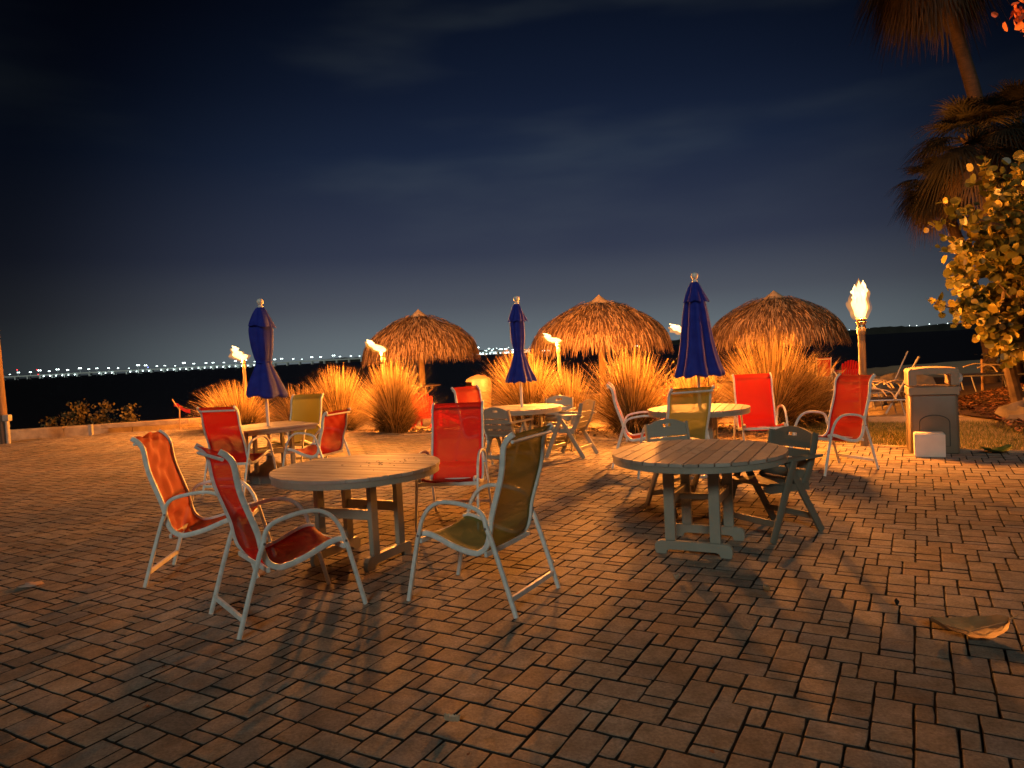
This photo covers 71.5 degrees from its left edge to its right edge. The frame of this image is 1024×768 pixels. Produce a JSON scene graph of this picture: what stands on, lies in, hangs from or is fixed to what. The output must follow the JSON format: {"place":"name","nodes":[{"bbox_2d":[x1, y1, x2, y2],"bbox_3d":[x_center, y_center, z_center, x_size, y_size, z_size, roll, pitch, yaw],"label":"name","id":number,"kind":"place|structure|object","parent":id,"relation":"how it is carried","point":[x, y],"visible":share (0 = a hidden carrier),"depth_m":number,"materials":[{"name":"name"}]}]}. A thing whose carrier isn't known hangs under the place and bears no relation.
{"place":"outdoors","nodes":[
{"label":"outdoors","id":0,"kind":"place"},
{"bbox_2d":[4,329,997,429],"bbox_3d":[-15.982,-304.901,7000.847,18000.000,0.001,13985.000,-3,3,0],"label":"water","id":1,"kind":"structure","parent":0,"point":[31,402],"depth_m":91.25,"materials":[{"name":"black liquid"}]},
{"bbox_2d":[4,349,529,379],"bbox_3d":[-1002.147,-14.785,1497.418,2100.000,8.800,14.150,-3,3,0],"label":"causeway bridge","id":2,"kind":"structure","parent":1,"relation":"on","point":[176,369],"depth_m":1492.38,"materials":[{"name":"concrete"}]},
{"bbox_2d":[485,349,496,354],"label":"distant building","id":3,"kind":"structure","parent":1,"relation":"on","point":[487,353],"depth_m":2582.27,"materials":[{"name":"white"}]},
{"bbox_2d":[499,348,508,353],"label":"distant building","id":4,"kind":"structure","parent":1,"relation":"on","point":[504,352],"depth_m":2582.25,"materials":[{"name":"white"}]},
{"bbox_2d":[0,430,1023,767],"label":"patio","id":5,"kind":"structure","parent":0,"point":[622,646],"depth_m":4.04,"materials":[{"name":"brown brick"}]},
{"bbox_2d":[0,343,11,443],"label":"lamp post","id":6,"kind":"object","parent":5,"relation":"on","point":[5,434],"visible":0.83,"depth_m":17.25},
{"bbox_2d":[16,581,43,587],"bbox_3d":[-3.620,1.510,5.347,0.162,0.030,0.147,-3,3,0],"label":"tissue","id":7,"kind":"object","parent":5,"relation":"on","point":[30,584],"visible":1,"depth_m":5.32,"materials":[{"name":"white paper"}]},
{"bbox_2d":[130,429,271,587],"bbox_3d":[-2.338,0.895,5.458,0.847,1.101,0.598,-3,3,-6],"label":"patio sling chair","id":8,"kind":"object","parent":5,"relation":"on","point":[175,499],"visible":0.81,"depth_m":5.40,"materials":[{"name":"fabric"}]},
{"bbox_2d":[197,405,276,494],"bbox_3d":[-3.486,0.797,9.074,0.598,1.101,0.847,-2,3,13],"label":"patio sling chair","id":9,"kind":"object","parent":5,"relation":"on","point":[222,428],"visible":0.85,"depth_m":8.79,"materials":[{"name":"fabric"}]},
{"bbox_2d":[246,298,287,483],"bbox_3d":[-3.331,0.079,9.624,0.581,2.466,0.582,-3,3,0],"label":"closed umbrella","id":10,"kind":"object","parent":5,"relation":"on","point":[265,382],"visible":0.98,"depth_m":9.49,"materials":[{"name":"blue fabric"}]},
{"bbox_2d":[242,420,317,483],"bbox_3d":[-3.325,0.937,9.763,1.000,0.742,0.994,-5,3,-40],"label":"square slat table","id":11,"kind":"object","parent":5,"relation":"on","point":[280,427],"visible":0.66,"depth_m":9.62,"materials":[{"name":"beige wood"}]},
{"bbox_2d":[194,443,367,639],"bbox_3d":[-1.465,0.891,4.513,0.847,1.101,0.598,-5,3,-38],"label":"patio sling chair","id":12,"kind":"object","parent":5,"relation":"on","point":[299,544],"visible":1,"depth_m":4.43,"materials":[{"name":"fabric"}]},
{"bbox_2d":[266,393,327,461],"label":"patio sling chair","id":13,"kind":"object","parent":5,"relation":"on","point":[306,407],"visible":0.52,"depth_m":10.86,"materials":[{"name":"fabric"}]},
{"bbox_2d":[282,408,350,466],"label":"patio sling chair","id":14,"kind":"object","parent":5,"relation":"on","point":[331,440],"visible":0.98,"depth_m":9.33,"materials":[{"name":"fabric"}]},
{"bbox_2d":[269,453,439,571],"bbox_3d":[-1.199,1.008,5.587,1.300,0.743,1.290,-2,3,26],"label":"round slat table","id":15,"kind":"object","parent":5,"relation":"on","point":[345,475],"visible":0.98,"depth_m":5.44,"materials":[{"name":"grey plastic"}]},
{"bbox_2d":[444,713,459,721],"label":"fallen leaf","id":16,"kind":"object","parent":5,"relation":"on","point":[452,718],"visible":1,"depth_m":3.01,"materials":[{"name":"beige plant"}]},
{"bbox_2d":[415,400,491,530],"bbox_3d":[-0.560,0.746,6.750,0.598,1.101,0.847,-3,3,7],"label":"patio sling chair","id":17,"kind":"object","parent":5,"relation":"on","point":[457,431],"visible":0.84,"depth_m":7.00,"materials":[{"name":"fabric"}]},
{"bbox_2d":[0,444,962,754],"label":"leaf scraps","id":18,"kind":"object","parent":5,"relation":"on","point":[468,754],"visible":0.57,"depth_m":4.91,"materials":[{"name":"brown plant"}]},
{"bbox_2d":[451,385,513,463],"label":"patio sling chair","id":19,"kind":"object","parent":5,"relation":"on","point":[465,394],"visible":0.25,"depth_m":10.70,"materials":[{"name":"fabric"}]},
{"bbox_2d":[407,422,560,618],"bbox_3d":[-0.197,0.821,4.594,0.847,1.101,0.598,-2,3,30],"label":"patio sling chair","id":20,"kind":"object","parent":5,"relation":"on","point":[512,513],"visible":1,"depth_m":4.48,"materials":[{"name":"fabric"}]},
{"bbox_2d":[484,407,533,466],"bbox_3d":[-0.060,0.721,9.965,0.554,0.846,0.651,-1,3,33],"label":"folding armchair","id":21,"kind":"object","parent":5,"relation":"on","point":[504,428],"visible":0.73,"depth_m":9.79,"materials":[{"name":"grey plastic"}]},
{"bbox_2d":[505,296,536,423],"bbox_3d":[0.124,-0.109,10.576,0.580,2.396,0.580,-3,3,0],"label":"closed umbrella","id":22,"kind":"object","parent":5,"relation":"on","point":[520,370],"visible":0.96,"depth_m":10.47,"materials":[{"name":"blue fabric"}]},
{"bbox_2d":[484,404,561,454],"bbox_3d":[0.158,0.716,10.612,1.209,0.743,1.200,-2,3,30],"label":"round slat table","id":23,"kind":"object","parent":5,"relation":"on","point":[531,410],"visible":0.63,"depth_m":10.37,"materials":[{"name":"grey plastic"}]},
{"bbox_2d":[538,395,575,450],"bbox_3d":[0.713,0.622,11.286,0.554,0.846,0.651,-2,3,14],"label":"folding armchair","id":24,"kind":"object","parent":5,"relation":"on","point":[565,400],"visible":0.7,"depth_m":11.47,"materials":[{"name":"grey plastic"}]},
{"bbox_2d":[545,399,598,458],"bbox_3d":[0.871,0.649,10.493,0.651,0.846,0.554,-2,3,30],"label":"folding armchair","id":25,"kind":"object","parent":5,"relation":"on","point":[561,426],"visible":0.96,"depth_m":10.36,"materials":[{"name":"grey plastic"}]},
{"bbox_2d":[606,382,663,467],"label":"patio sling chair","id":26,"kind":"object","parent":5,"relation":"on","point":[624,430],"visible":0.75,"depth_m":9.17,"materials":[{"name":"metal"}]},
{"bbox_2d":[637,385,714,481],"bbox_3d":[1.845,0.563,8.025,0.598,1.101,0.847,-4,3,-16],"label":"patio sling chair","id":27,"kind":"object","parent":5,"relation":"on","point":[692,406],"visible":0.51,"depth_m":7.72,"materials":[{"name":"fabric"}]},
{"bbox_2d":[641,419,722,516],"bbox_3d":[1.624,0.773,6.760,0.554,0.846,0.651,-4,3,-18],"label":"folding armchair","id":28,"kind":"object","parent":5,"relation":"on","point":[657,429],"visible":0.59,"depth_m":6.97,"materials":[{"name":"grey plastic"}]},
{"bbox_2d":[674,272,724,386],"bbox_3d":[2.353,-0.180,8.968,0.633,2.446,0.616,-2,3,20],"label":"closed umbrella","id":29,"kind":"object","parent":5,"relation":"on","point":[698,356],"visible":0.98,"depth_m":8.82,"materials":[{"name":"blue fabric"}]},
{"bbox_2d":[648,403,750,438],"bbox_3d":[2.378,0.670,9.024,1.252,0.743,1.261,-2,3,22],"label":"round slat table","id":30,"kind":"object","parent":5,"relation":"on","point":[723,410],"visible":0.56,"depth_m":8.72,"materials":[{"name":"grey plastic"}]},
{"bbox_2d":[612,439,788,558],"bbox_3d":[1.438,0.876,5.457,1.290,0.743,1.300,-2,3,27],"label":"round slat table","id":31,"kind":"object","parent":5,"relation":"on","point":[668,463],"visible":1,"depth_m":5.28,"materials":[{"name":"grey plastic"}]},
{"bbox_2d":[654,447,738,455],"bbox_3d":[1.308,0.509,5.429,0.588,0.003,0.557,-4,3,-23],"label":"table debris","id":32,"kind":"object","parent":31,"relation":"on","point":[700,447],"visible":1,"depth_m":5.36,"materials":[{"name":"brown plant"}]},
{"bbox_2d":[732,372,791,456],"bbox_3d":[3.338,0.416,9.597,0.598,1.101,0.847,-3,3,7],"label":"patio sling chair","id":33,"kind":"object","parent":5,"relation":"on","point":[755,392],"visible":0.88,"depth_m":9.85,"materials":[{"name":"fabric"}]},
{"bbox_2d":[763,584,769,590],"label":"fallen leaf","id":34,"kind":"object","parent":5,"relation":"on","point":[765,588],"visible":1,"depth_m":4.38,"materials":[{"name":"brown plant"}]},
{"bbox_2d":[719,426,824,543],"bbox_3d":[2.100,0.791,5.783,0.651,0.846,0.554,-4,3,-28],"label":"folding armchair","id":35,"kind":"object","parent":5,"relation":"on","point":[791,481],"visible":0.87,"depth_m":5.71,"materials":[{"name":"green plastic"}]},
{"bbox_2d":[789,373,878,475],"bbox_3d":[3.740,0.451,8.321,0.847,1.101,0.598,-4,3,-21],"label":"patio sling chair","id":36,"kind":"object","parent":5,"relation":"on","point":[845,420],"visible":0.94,"depth_m":8.36,"materials":[{"name":"fabric"}]},
{"bbox_2d":[913,431,945,457],"bbox_3d":[5.207,0.752,8.873,0.330,0.296,0.220,-2,3,26],"label":"foam box","id":37,"kind":"object","parent":5,"relation":"on","point":[929,444],"visible":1,"depth_m":8.78,"materials":[{"name":"white plastic"}]},
{"bbox_2d":[904,366,962,452],"bbox_3d":[5.461,0.320,9.180,0.636,1.084,0.500,-2,3,24],"label":"trash bin","id":38,"kind":"object","parent":5,"relation":"on","point":[932,408],"visible":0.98,"depth_m":8.98,"materials":[{"name":"beige plastic"}]},
{"bbox_2d":[920,416,949,445],"bbox_3d":[5.340,0.591,8.983,0.320,0.385,0.009,-2,3,24],"label":"door","id":39,"kind":"structure","parent":38,"relation":"in","point":[930,423],"depth_m":8.96,"materials":[{"name":"beige plastic"}]},
{"bbox_2d":[930,614,1018,638],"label":"fallen leaf","id":40,"kind":"object","parent":5,"relation":"on","point":[989,627],"visible":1,"depth_m":3.65,"materials":[{"name":"brown plant"}]},
{"bbox_2d":[979,444,1011,451],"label":"fallen leaf","id":41,"kind":"object","parent":5,"relation":"on","point":[1008,447],"visible":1,"depth_m":8.86,"materials":[{"name":"green plant"}]},
{"bbox_2d":[0,0,1023,378],"label":"sky","id":42,"kind":"structure","parent":0,"point":[169,168],"materials":[{"name":"blue"}]},
{"bbox_2d":[17,358,1023,449],"bbox_3d":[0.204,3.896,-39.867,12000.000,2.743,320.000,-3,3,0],"label":"ground","id":43,"kind":"structure","parent":0,"point":[882,371],"depth_m":15.31,"materials":[{"name":"brown soil"}]},
{"bbox_2d":[39,398,140,426],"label":"shrub","id":44,"kind":"object","parent":43,"relation":"on","point":[76,412],"visible":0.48,"depth_m":20.75,"materials":[{"name":"green plant"}]},
{"bbox_2d":[88,424,93,435],"bbox_3d":[-10.952,1.204,18.495,0.090,0.300,0.090,-3,3,0],"label":"bollard","id":45,"kind":"object","parent":43,"relation":"on","point":[90,429],"visible":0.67,"depth_m":18.45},
{"bbox_2d":[10,417,201,439],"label":"seawall","id":46,"kind":"object","parent":43,"relation":"on","point":[49,432],"visible":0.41,"depth_m":18.92,"materials":[{"name":"concrete"}]},
{"bbox_2d":[101,419,189,428],"bbox_3d":[-9.758,1.057,18.942,2.208,0.120,0.080,-3,3,-8],"label":"timber rail","id":47,"kind":"object","parent":43,"relation":"on","point":[137,424],"visible":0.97,"depth_m":18.90,"materials":[{"name":"wood"}]},
{"bbox_2d":[172,399,189,429],"bbox_3d":[-8.628,0.845,18.585,0.460,0.907,0.036,-3,3,0],"label":"ribbon stake","id":48,"kind":"object","parent":43,"relation":"on","point":[178,406],"visible":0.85,"depth_m":18.57,"materials":[{"name":"red fabric"}]},
{"bbox_2d":[164,379,283,435],"bbox_3d":[-7.084,0.634,17.943,3.857,1.565,3.895,-3,3,0],"label":"grass clump","id":49,"kind":"object","parent":43,"relation":"on","point":[248,414],"visible":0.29,"depth_m":17.70,"materials":[{"name":"beige plant"}]},
{"bbox_2d":[232,346,247,399],"bbox_3d":[-7.061,0.215,18.617,0.589,2.457,0.346,-3,3,0],"label":"torch","id":50,"kind":"object","parent":43,"relation":"on","point":[237,354],"visible":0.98,"depth_m":18.55,"materials":[{"name":"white wood"}]},
{"bbox_2d":[250,382,326,433],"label":"grass clump","id":51,"kind":"object","parent":43,"relation":"on","point":[286,411],"visible":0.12,"depth_m":16.74,"materials":[{"name":"beige plant"}]},
{"bbox_2d":[275,363,375,430],"bbox_3d":[-4.070,0.317,16.555,3.485,1.706,3.535,-3,3,0],"label":"grass clump","id":52,"kind":"object","parent":43,"relation":"on","point":[340,396],"visible":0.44,"depth_m":16.24,"materials":[{"name":"plant"}]},
{"bbox_2d":[367,340,385,383],"bbox_3d":[-3.033,0.051,16.215,0.484,2.154,0.310,-2,3,23],"label":"torch","id":53,"kind":"object","parent":43,"relation":"on","point":[380,349],"visible":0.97,"depth_m":16.14,"materials":[{"name":"white wood"}]},
{"bbox_2d":[337,355,438,437],"bbox_3d":[-2.532,0.213,15.199,2.954,1.750,2.845,-3,3,0],"label":"grass clump","id":54,"kind":"object","parent":43,"relation":"on","point":[394,411],"visible":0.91,"depth_m":14.93,"materials":[{"name":"plant"}]},
{"bbox_2d":[361,309,480,406],"bbox_3d":[-3.328,-0.812,26.199,4.432,3.871,4.424,-3,3,0],"label":"thatched hut","id":55,"kind":"object","parent":43,"relation":"on","point":[419,335],"visible":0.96,"depth_m":24.78,"materials":[{"name":"plant"}]},
{"bbox_2d":[411,392,432,426],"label":"adirondack chair","id":56,"kind":"object","parent":43,"relation":"on","point":[428,404],"visible":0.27,"depth_m":19.02,"materials":[{"name":"red plastic"}]},
{"bbox_2d":[466,375,491,419],"bbox_3d":[-0.840,0.406,18.233,0.678,1.287,0.678,-3,3,0],"label":"round bin","id":57,"kind":"object","parent":43,"relation":"on","point":[473,380],"visible":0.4,"depth_m":17.97,"materials":[{"name":"beige plastic"}]},
{"bbox_2d":[174,422,791,439],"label":"bed litter","id":58,"kind":"object","parent":43,"relation":"on","point":[603,435],"visible":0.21,"depth_m":13.00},
{"bbox_2d":[476,348,598,424],"bbox_3d":[0.258,-0.009,15.629,3.830,1.802,3.776,-3,3,0],"label":"grass clump","id":59,"kind":"object","parent":43,"relation":"on","point":[510,392],"visible":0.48,"depth_m":15.31,"materials":[{"name":"yellow plant"}]},
{"bbox_2d":[543,333,561,387],"bbox_3d":[0.983,-0.036,16.228,0.482,2.271,0.313,-3,3,0],"label":"torch","id":60,"kind":"object","parent":43,"relation":"on","point":[556,340],"visible":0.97,"depth_m":16.15,"materials":[{"name":"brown wood"}]},
{"bbox_2d":[524,362,605,430],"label":"grass clump","id":61,"kind":"object","parent":43,"relation":"on","point":[568,384],"visible":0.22,"depth_m":14.47,"materials":[{"name":"yellow plant"}]},
{"bbox_2d":[172,428,1023,452],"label":"edging","id":62,"kind":"object","parent":43,"relation":"on","point":[364,432],"visible":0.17,"depth_m":11.99,"materials":[{"name":"concrete"}]},
{"bbox_2d":[530,295,673,406],"bbox_3d":[2.931,-0.987,23.299,4.740,3.863,4.728,-3,3,0],"label":"thatched hut","id":63,"kind":"object","parent":43,"relation":"on","point":[600,324],"visible":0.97,"depth_m":21.72,"materials":[{"name":"plant"}]},
{"bbox_2d":[564,343,679,437],"bbox_3d":[2.166,0.069,12.933,3.293,1.694,3.273,-3,3,0],"label":"grass clump","id":64,"kind":"object","parent":43,"relation":"on","point":[634,390],"visible":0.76,"depth_m":12.62,"materials":[{"name":"yellow plant"}]},
{"bbox_2d":[662,381,681,401],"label":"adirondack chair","id":65,"kind":"object","parent":43,"relation":"on","point":[670,387],"visible":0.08,"depth_m":18.68,"materials":[{"name":"plastic"}]},
{"bbox_2d":[669,324,689,383],"bbox_3d":[3.239,-0.157,13.503,0.423,2.000,0.258,-4,3,-21],"label":"torch","id":66,"kind":"object","parent":43,"relation":"on","point":[674,327],"visible":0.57,"depth_m":13.46,"materials":[{"name":"white wood"}]},
{"bbox_2d":[648,366,736,429],"bbox_3d":[3.268,0.177,12.922,2.594,1.408,2.577,-3,3,0],"label":"grass clump","id":67,"kind":"object","parent":43,"relation":"on","point":[692,382],"visible":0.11,"depth_m":12.76,"materials":[{"name":"yellow plant"}]},
{"bbox_2d":[712,290,852,364],"bbox_3d":[9.014,-1.310,24.407,4.783,3.791,4.756,-3,3,0],"label":"thatched hut","id":68,"kind":"object","parent":43,"relation":"on","point":[809,322],"visible":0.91,"depth_m":22.86,"materials":[{"name":"plant"}]},
{"bbox_2d":[700,326,883,437],"bbox_3d":[4.510,-0.115,12.480,4.024,1.891,3.966,-3,3,0],"label":"grass clump","id":69,"kind":"object","parent":43,"relation":"on","point":[789,393],"visible":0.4,"depth_m":12.16,"materials":[{"name":"yellow plant"}]},
{"bbox_2d":[816,357,832,384],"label":"patio sling chair","id":70,"kind":"object","parent":43,"relation":"on","point":[824,362],"visible":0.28,"depth_m":26.91,"materials":[{"name":"fabric"}]},
{"bbox_2d":[789,352,880,422],"bbox_3d":[5.597,0.054,13.194,2.585,1.358,2.620,-3,3,0],"label":"grass clump","id":71,"kind":"object","parent":43,"relation":"on","point":[825,393],"visible":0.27,"depth_m":12.96,"materials":[{"name":"yellow plant"}]},
{"bbox_2d":[835,360,858,374],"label":"adirondack chair","id":72,"kind":"object","parent":43,"relation":"on","point":[850,370],"visible":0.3,"depth_m":26.71,"materials":[{"name":"red plastic"}]},
{"bbox_2d":[850,281,868,446],"bbox_3d":[4.875,-0.251,9.896,0.334,2.442,0.294,-3,3,0],"label":"torch","id":73,"kind":"object","parent":43,"relation":"on","point":[858,302],"visible":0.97,"depth_m":9.85,"materials":[{"name":"brown wood"}]},
{"bbox_2d":[818,387,905,415],"bbox_3d":[6.592,0.355,13.731,1.825,0.574,0.750,-2,3,15],"label":"sun lounger","id":74,"kind":"object","parent":43,"relation":"on","point":[891,398],"visible":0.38,"depth_m":13.33,"materials":[{"name":"metal"}]},
{"bbox_2d":[824,379,904,409],"bbox_3d":[7.226,0.203,14.204,1.825,0.574,0.750,-3,3,-6],"label":"sun lounger","id":75,"kind":"object","parent":43,"relation":"on","point":[892,390],"visible":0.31,"depth_m":13.96,"materials":[{"name":"metal"}]},
{"bbox_2d":[832,368,899,402],"bbox_3d":[8.730,0.031,17.520,1.533,0.899,0.750,-2,3,24],"label":"sun lounger","id":76,"kind":"object","parent":43,"relation":"on","point":[872,381],"visible":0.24,"depth_m":17.51,"materials":[{"name":"metal"}]},
{"bbox_2d":[869,393,887,407],"bbox_3d":[8.681,0.479,17.051,0.946,0.772,0.625,-4,3,-13],"label":"rock","id":77,"kind":"object","parent":43,"relation":"on","point":[877,402],"visible":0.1,"depth_m":16.79,"materials":[{"name":"brown stone"}]},
{"bbox_2d":[871,377,893,394],"bbox_3d":[9.957,0.260,20.088,1.438,1.090,1.254,-3,3,0],"label":"rock","id":78,"kind":"object","parent":43,"relation":"on","point":[881,385],"visible":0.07,"depth_m":19.66,"materials":[{"name":"brown stone"}]},
{"bbox_2d":[871,380,905,408],"bbox_3d":[7.441,0.218,15.037,1.825,0.574,0.750,-4,3,-18],"label":"sun lounger","id":79,"kind":"object","parent":43,"relation":"on","point":[898,383],"visible":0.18,"depth_m":14.88,"materials":[{"name":"metal"}]},
{"bbox_2d":[822,415,969,421],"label":"kerb","id":80,"kind":"structure","parent":43,"relation":"on","point":[892,418],"depth_m":12.72,"materials":[{"name":"concrete"}]},
{"bbox_2d":[885,356,919,413],"bbox_3d":[7.376,0.020,13.431,0.829,1.056,0.044,-4,3,-15],"label":"metal pole","id":81,"kind":"object","parent":43,"relation":"on","point":[901,387],"visible":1,"depth_m":13.40,"materials":[{"name":"metal"}]},
{"bbox_2d":[791,419,1023,449],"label":"grass","id":82,"kind":"structure","parent":43,"relation":"on","point":[895,431],"depth_m":10.58,"materials":[{"name":"green plant"}]},
{"bbox_2d":[880,370,935,387],"bbox_3d":[12.386,0.109,22.552,1.903,1.098,1.419,-3,3,0],"label":"rock","id":83,"kind":"object","parent":43,"relation":"on","point":[924,380],"visible":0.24,"depth_m":22.25,"materials":[{"name":"stone"}]},
{"bbox_2d":[848,0,1018,129],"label":"palm tree","id":84,"kind":"object","parent":43,"relation":"on","point":[909,16],"visible":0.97,"depth_m":21.36,"materials":[{"name":"plant"}]},
{"bbox_2d":[884,152,999,383],"bbox_3d":[12.596,-3.404,20.861,2.806,7.068,2.879,-5,3,-35],"label":"palm tree","id":85,"kind":"object","parent":43,"relation":"on","point":[956,232],"visible":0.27,"depth_m":20.73,"materials":[{"name":"plant"}]},
{"bbox_2d":[980,359,983,390],"bbox_3d":[10.607,-0.140,16.034,0.055,0.850,0.055,-2,3,22],"label":"stake","id":86,"kind":"object","parent":43,"relation":"on","point":[982,377],"visible":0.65,"depth_m":16.01,"materials":[{"name":"brown wood"}]},
{"bbox_2d":[973,353,1023,380],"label":"shrub","id":87,"kind":"object","parent":43,"relation":"on","point":[992,369],"visible":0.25,"depth_m":19.04,"materials":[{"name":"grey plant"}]},
{"bbox_2d":[991,0,1023,36],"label":"almond tree","id":88,"kind":"object","parent":43,"relation":"on","point":[1019,18],"visible":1,"depth_m":7.85,"materials":[{"name":"orange plant"}]},
{"bbox_2d":[995,398,1023,422],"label":"rock","id":89,"kind":"object","parent":43,"relation":"on","point":[1013,411],"visible":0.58,"depth_m":11.20,"materials":[{"name":"beige stone"}]},
{"bbox_2d":[319,322,976,362],"bbox_3d":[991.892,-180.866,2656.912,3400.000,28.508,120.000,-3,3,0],"label":"shore","id":90,"kind":"structure","parent":0,"point":[904,329],"depth_m":2602.71,"materials":[{"name":"black"}]},
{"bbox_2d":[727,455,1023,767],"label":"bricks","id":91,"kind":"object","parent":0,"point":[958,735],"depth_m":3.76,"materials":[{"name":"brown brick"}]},
{"bbox_2d":[889,376,1023,438],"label":"soil bank","id":92,"kind":"structure","parent":0,"point":[967,383],"depth_m":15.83,"materials":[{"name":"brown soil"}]},
{"bbox_2d":[893,351,907,383],"bbox_3d":[11.240,-0.482,20.575,0.545,0.920,0.040,-4,3,-11],"label":"metal pole","id":93,"kind":"object","parent":92,"relation":"on","point":[901,366],"visible":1,"depth_m":20.57,"materials":[{"name":"metal"}]},
{"bbox_2d":[898,91,1023,385],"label":"palm tree","id":94,"kind":"object","parent":92,"relation":"on","point":[949,170],"visible":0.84,"depth_m":15.48,"materials":[{"name":"plant"}]},
{"bbox_2d":[923,150,1023,402],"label":"sea grape","id":95,"kind":"object","parent":92,"relation":"on","point":[994,253],"visible":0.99,"depth_m":11.08,"materials":[{"name":"green plant"}]},
{"bbox_2d":[937,363,1023,391],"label":"sun lounger","id":96,"kind":"object","parent":92,"relation":"on","point":[996,373],"visible":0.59,"depth_m":15.04,"materials":[{"name":"metal"}]},
{"bbox_2d":[954,78,1023,235],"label":"palm tree","id":97,"kind":"object","parent":92,"relation":"on","point":[1015,89],"visible":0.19,"depth_m":17.16,"materials":[{"name":"plant"}]}
]}

